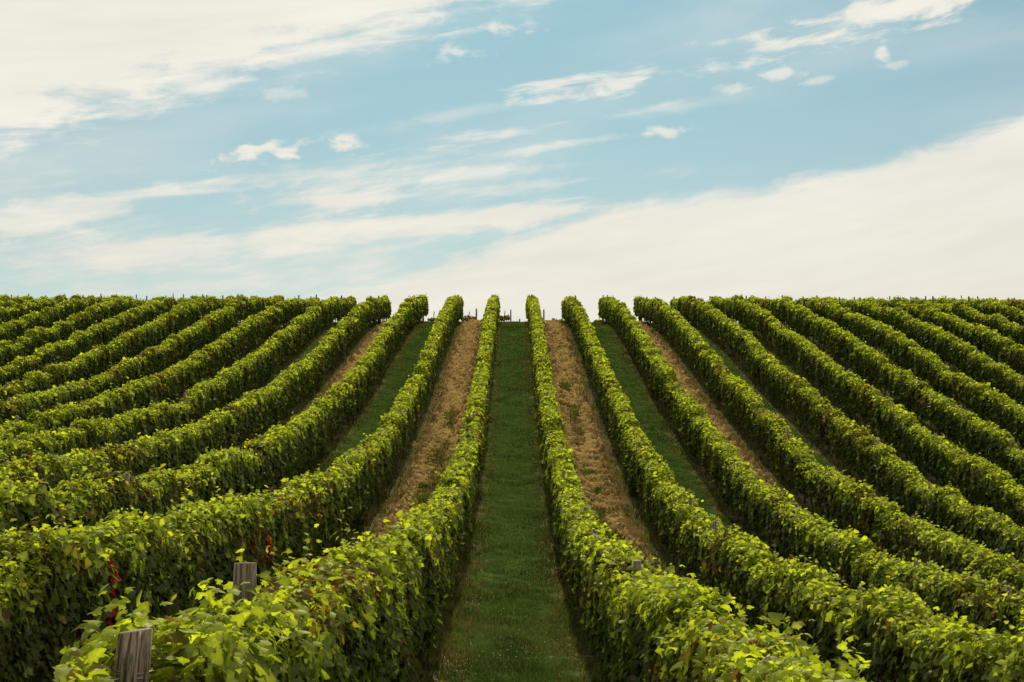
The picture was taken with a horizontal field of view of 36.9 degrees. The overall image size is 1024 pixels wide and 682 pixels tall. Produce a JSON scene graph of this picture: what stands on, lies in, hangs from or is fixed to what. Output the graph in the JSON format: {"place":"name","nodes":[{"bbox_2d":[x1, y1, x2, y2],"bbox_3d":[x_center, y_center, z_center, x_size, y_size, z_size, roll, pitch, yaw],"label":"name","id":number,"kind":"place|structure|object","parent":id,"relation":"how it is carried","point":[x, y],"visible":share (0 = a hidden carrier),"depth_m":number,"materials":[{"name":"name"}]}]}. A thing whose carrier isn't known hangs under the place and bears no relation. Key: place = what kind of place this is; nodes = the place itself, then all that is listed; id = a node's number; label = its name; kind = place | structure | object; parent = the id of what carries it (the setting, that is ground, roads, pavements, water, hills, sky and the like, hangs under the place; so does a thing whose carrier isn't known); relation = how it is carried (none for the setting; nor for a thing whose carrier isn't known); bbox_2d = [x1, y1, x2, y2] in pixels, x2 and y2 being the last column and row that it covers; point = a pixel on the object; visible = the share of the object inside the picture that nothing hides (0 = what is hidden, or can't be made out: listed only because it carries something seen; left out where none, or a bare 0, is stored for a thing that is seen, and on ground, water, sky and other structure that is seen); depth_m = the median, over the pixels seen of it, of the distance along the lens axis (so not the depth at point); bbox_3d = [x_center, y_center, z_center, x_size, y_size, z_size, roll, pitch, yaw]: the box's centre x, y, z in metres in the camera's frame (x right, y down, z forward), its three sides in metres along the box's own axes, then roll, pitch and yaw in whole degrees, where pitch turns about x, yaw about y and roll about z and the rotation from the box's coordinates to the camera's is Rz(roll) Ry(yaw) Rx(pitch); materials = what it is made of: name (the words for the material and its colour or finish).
{"place":"outdoors","nodes":[
{"label":"outdoors","id":0,"kind":"place"},
{"bbox_2d":[0,0,1023,322],"label":"sky","id":1,"kind":"structure","parent":0,"point":[551,151],"materials":[{"name":"blue"}]},
{"bbox_2d":[7,322,1023,681],"bbox_3d":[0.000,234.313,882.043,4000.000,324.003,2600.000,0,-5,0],"label":"ground","id":2,"kind":"structure","parent":0,"point":[633,528],"depth_m":46.55,"materials":[{"name":"green plant"}]},
{"bbox_2d":[0,292,22,299],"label":"vine row","id":3,"kind":"object","parent":2,"relation":"on","point":[7,296],"visible":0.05,"depth_m":89.74,"materials":[{"name":"green plant"}]},
{"bbox_2d":[0,294,65,322],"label":"vine row","id":4,"kind":"object","parent":2,"relation":"on","point":[5,303],"visible":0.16,"depth_m":85.06,"materials":[{"name":"green plant"}]},
{"bbox_2d":[0,294,102,324],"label":"vine row","id":5,"kind":"object","parent":2,"relation":"on","point":[13,312],"visible":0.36,"depth_m":79.94,"materials":[{"name":"green plant"}]},
{"bbox_2d":[0,292,138,353],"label":"vine row","id":6,"kind":"object","parent":2,"relation":"on","point":[12,330],"visible":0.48,"depth_m":75.63,"materials":[{"name":"green plant"}]},
{"bbox_2d":[0,295,174,366],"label":"vine row","id":7,"kind":"object","parent":2,"relation":"on","point":[62,330],"visible":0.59,"depth_m":71.02,"materials":[{"name":"green plant"}]},
{"bbox_2d":[0,294,205,386],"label":"vine row","id":8,"kind":"object","parent":2,"relation":"on","point":[76,343],"visible":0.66,"depth_m":66.85,"materials":[{"name":"green plant"}]},
{"bbox_2d":[0,294,242,412],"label":"vine row","id":9,"kind":"object","parent":2,"relation":"on","point":[176,319],"visible":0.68,"depth_m":63.42,"materials":[{"name":"green plant"}]},
{"bbox_2d":[125,473,129,484],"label":"wooden post","id":10,"kind":"object","parent":2,"relation":"on","point":[127,475],"visible":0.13,"depth_m":21.58,"materials":[{"name":"grey wood"}]},
{"bbox_2d":[112,628,152,681],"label":"wooden post","id":11,"kind":"object","parent":2,"relation":"on","point":[132,662],"visible":0.98,"depth_m":4.37,"materials":[{"name":"grey wood"}]},
{"bbox_2d":[0,294,284,424],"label":"vine row","id":12,"kind":"object","parent":2,"relation":"on","point":[181,344],"visible":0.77,"depth_m":59.71,"materials":[{"name":"green plant"}]},
{"bbox_2d":[0,296,319,441],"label":"vine row","id":13,"kind":"object","parent":2,"relation":"on","point":[172,382],"visible":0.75,"depth_m":53.67,"materials":[{"name":"green plant"}]},
{"bbox_2d":[0,296,356,466],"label":"vine row","id":14,"kind":"object","parent":2,"relation":"on","point":[240,378],"visible":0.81,"depth_m":46.96,"materials":[{"name":"green plant"}]},
{"bbox_2d":[0,294,391,501],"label":"vine row","id":15,"kind":"object","parent":2,"relation":"on","point":[244,417],"visible":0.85,"depth_m":39.24,"materials":[{"name":"green plant"}]},
{"bbox_2d":[0,294,428,538],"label":"vine row","id":16,"kind":"object","parent":2,"relation":"on","point":[276,455],"visible":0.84,"depth_m":28.16,"materials":[{"name":"green plant"}]},
{"bbox_2d":[0,295,463,681],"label":"vine row","id":17,"kind":"object","parent":2,"relation":"on","point":[53,582],"visible":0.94,"depth_m":14.30,"materials":[{"name":"green plant"}]},
{"bbox_2d":[232,562,255,627],"bbox_3d":[-1.100,1.797,6.227,0.107,1.781,0.097,2,-6,-17],"label":"wooden post","id":18,"kind":"object","parent":2,"relation":"on","point":[244,572],"visible":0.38,"depth_m":6.27,"materials":[{"name":"grey wood"}]},
{"bbox_2d":[52,294,499,681],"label":"vine row","id":19,"kind":"object","parent":2,"relation":"on","point":[369,611],"visible":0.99,"depth_m":8.17,"materials":[{"name":"green plant"}]},
{"bbox_2d":[320,321,417,396],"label":"bare soil lane","id":20,"kind":"structure","parent":2,"relation":"on","point":[359,353],"depth_m":67.74,"materials":[{"name":"brown soil"}]},
{"bbox_2d":[371,318,482,541],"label":"bare soil lane","id":21,"kind":"structure","parent":2,"relation":"on","point":[465,349],"depth_m":54.15,"materials":[{"name":"brown soil"}]},
{"bbox_2d":[461,311,475,321],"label":"vine bush","id":22,"kind":"object","parent":2,"relation":"on","point":[468,316],"visible":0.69,"depth_m":101.70,"materials":[{"name":"green plant"}]},
{"bbox_2d":[499,312,509,321],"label":"vine bush","id":23,"kind":"object","parent":2,"relation":"on","point":[504,318],"visible":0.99,"depth_m":100.69,"materials":[{"name":"green plant"}]},
{"bbox_2d":[444,519,572,674],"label":"clover flowers","id":24,"kind":"object","parent":2,"relation":"on","point":[512,617],"visible":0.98,"depth_m":20.14,"materials":[{"name":"beige plant"}]},
{"bbox_2d":[301,512,788,681],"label":"fallen leaves","id":25,"kind":"object","parent":2,"relation":"on","point":[468,555],"visible":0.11,"depth_m":22.08,"materials":[{"name":"brown plant"}]},
{"bbox_2d":[170,320,975,681],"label":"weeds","id":26,"kind":"object","parent":2,"relation":"on","point":[422,494],"visible":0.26,"depth_m":43.25,"materials":[{"name":"green plant"}]},
{"bbox_2d":[164,321,1018,681],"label":"grass","id":27,"kind":"structure","parent":2,"relation":"on","point":[512,639],"depth_m":30.40,"materials":[{"name":"green plant"}]},
{"bbox_2d":[542,318,654,571],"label":"bare soil lane","id":28,"kind":"structure","parent":2,"relation":"on","point":[567,368],"depth_m":49.51,"materials":[{"name":"brown soil"}]},
{"bbox_2d":[633,560,641,575],"bbox_3d":[1.139,2.871,14.051,0.089,1.715,0.080,-5,-9,43],"label":"wooden post","id":29,"kind":"object","parent":2,"relation":"on","point":[637,564],"visible":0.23,"depth_m":14.11,"materials":[{"name":"grey wood"}]},
{"bbox_2d":[640,321,788,562],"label":"bare soil lane","id":30,"kind":"structure","parent":2,"relation":"on","point":[669,356],"depth_m":58.73,"materials":[{"name":"brown soil"}]},
{"bbox_2d":[713,521,716,531],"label":"wooden post","id":31,"kind":"object","parent":2,"relation":"on","point":[715,524],"visible":0.15,"depth_m":24.83,"materials":[{"name":"grey wood"}]},
{"bbox_2d":[525,295,942,681],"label":"vine row","id":32,"kind":"object","parent":2,"relation":"on","point":[648,625],"visible":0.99,"depth_m":11.06,"materials":[{"name":"green plant"}]},
{"bbox_2d":[762,656,777,671],"bbox_3d":[1.074,2.078,6.231,0.110,1.569,0.078,-5,-7,40],"label":"wooden post","id":33,"kind":"object","parent":2,"relation":"on","point":[764,658],"visible":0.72,"depth_m":6.32,"materials":[{"name":"grey wood"}]},
{"bbox_2d":[786,428,788,482],"bbox_3d":[7.690,3.291,42.939,0.086,1.711,0.128,-2,-6,17],"label":"wooden post","id":34,"kind":"object","parent":2,"relation":"on","point":[787,432],"visible":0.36,"depth_m":43.00,"materials":[{"name":"grey wood"}]},
{"bbox_2d":[561,296,1023,681],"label":"vine row","id":35,"kind":"object","parent":2,"relation":"on","point":[917,642],"visible":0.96,"depth_m":16.94,"materials":[{"name":"green plant"}]},
{"bbox_2d":[598,295,1023,643],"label":"vine row","id":36,"kind":"object","parent":2,"relation":"on","point":[777,522],"visible":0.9,"depth_m":29.01,"materials":[{"name":"green plant"}]},
{"bbox_2d":[632,296,1023,596],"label":"vine row","id":37,"kind":"object","parent":2,"relation":"on","point":[845,502],"visible":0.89,"depth_m":36.78,"materials":[{"name":"green plant"}]},
{"bbox_2d":[828,427,831,455],"bbox_3d":[9.841,2.909,47.684,0.075,1.587,0.080,1,-6,-17],"label":"wooden post","id":38,"kind":"object","parent":2,"relation":"on","point":[830,452],"visible":0.45,"depth_m":47.62,"materials":[{"name":"grey wood"}]},
{"bbox_2d":[669,295,1023,563],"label":"vine row","id":39,"kind":"object","parent":2,"relation":"on","point":[902,482],"visible":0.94,"depth_m":42.79,"materials":[{"name":"green plant"}]},
{"bbox_2d":[707,294,1023,528],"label":"vine row","id":40,"kind":"object","parent":2,"relation":"on","point":[963,470],"visible":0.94,"depth_m":48.17,"materials":[{"name":"green plant"}]},
{"bbox_2d":[874,439,877,493],"bbox_3d":[9.948,3.540,42.107,0.097,1.694,0.131,8,-10,-57],"label":"wooden post","id":41,"kind":"object","parent":2,"relation":"on","point":[876,441],"visible":0.23,"depth_m":42.07,"materials":[{"name":"grey wood"}]},
{"bbox_2d":[744,295,1023,487],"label":"vine row","id":42,"kind":"object","parent":2,"relation":"on","point":[969,430],"visible":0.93,"depth_m":55.05,"materials":[{"name":"green plant"}]},
{"bbox_2d":[781,295,1023,448],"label":"vine row","id":43,"kind":"object","parent":2,"relation":"on","point":[984,401],"visible":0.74,"depth_m":60.39,"materials":[{"name":"green plant"}]},
{"bbox_2d":[913,561,921,592],"bbox_3d":[5.520,3.849,20.835,0.092,1.717,0.091,-3,-5,16],"label":"wooden post","id":44,"kind":"object","parent":2,"relation":"on","point":[916,563],"visible":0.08,"depth_m":20.88,"materials":[{"name":"grey wood"}]},
{"bbox_2d":[818,296,1023,406],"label":"vine row","id":45,"kind":"object","parent":2,"relation":"on","point":[946,346],"visible":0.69,"depth_m":65.34,"materials":[{"name":"green plant"}]},
{"bbox_2d":[934,433,938,487],"bbox_3d":[12.071,3.465,43.749,0.086,1.709,0.141,-3,-6,26],"label":"wooden post","id":46,"kind":"object","parent":2,"relation":"on","point":[937,479],"visible":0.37,"depth_m":43.69,"materials":[{"name":"grey wood"}]},
{"bbox_2d":[852,295,1023,375],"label":"vine row","id":47,"kind":"object","parent":2,"relation":"on","point":[980,337],"visible":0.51,"depth_m":69.47,"materials":[{"name":"green plant"}]},
{"bbox_2d":[892,296,1023,350],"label":"vine row","id":48,"kind":"object","parent":2,"relation":"on","point":[1003,325],"visible":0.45,"depth_m":75.46,"materials":[{"name":"green plant"}]},
{"bbox_2d":[928,296,1023,326],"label":"vine row","id":49,"kind":"object","parent":2,"relation":"on","point":[1012,314],"visible":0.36,"depth_m":80.45,"materials":[{"name":"green plant"}]},
{"bbox_2d":[962,297,1023,311],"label":"vine row","id":50,"kind":"object","parent":2,"relation":"on","point":[1016,303],"visible":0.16,"depth_m":84.09,"materials":[{"name":"green plant"}]},
{"bbox_2d":[1006,586,1011,595],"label":"wooden post","id":51,"kind":"object","parent":2,"relation":"on","point":[1009,588],"visible":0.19,"depth_m":17.16,"materials":[{"name":"grey wood"}]}
]}

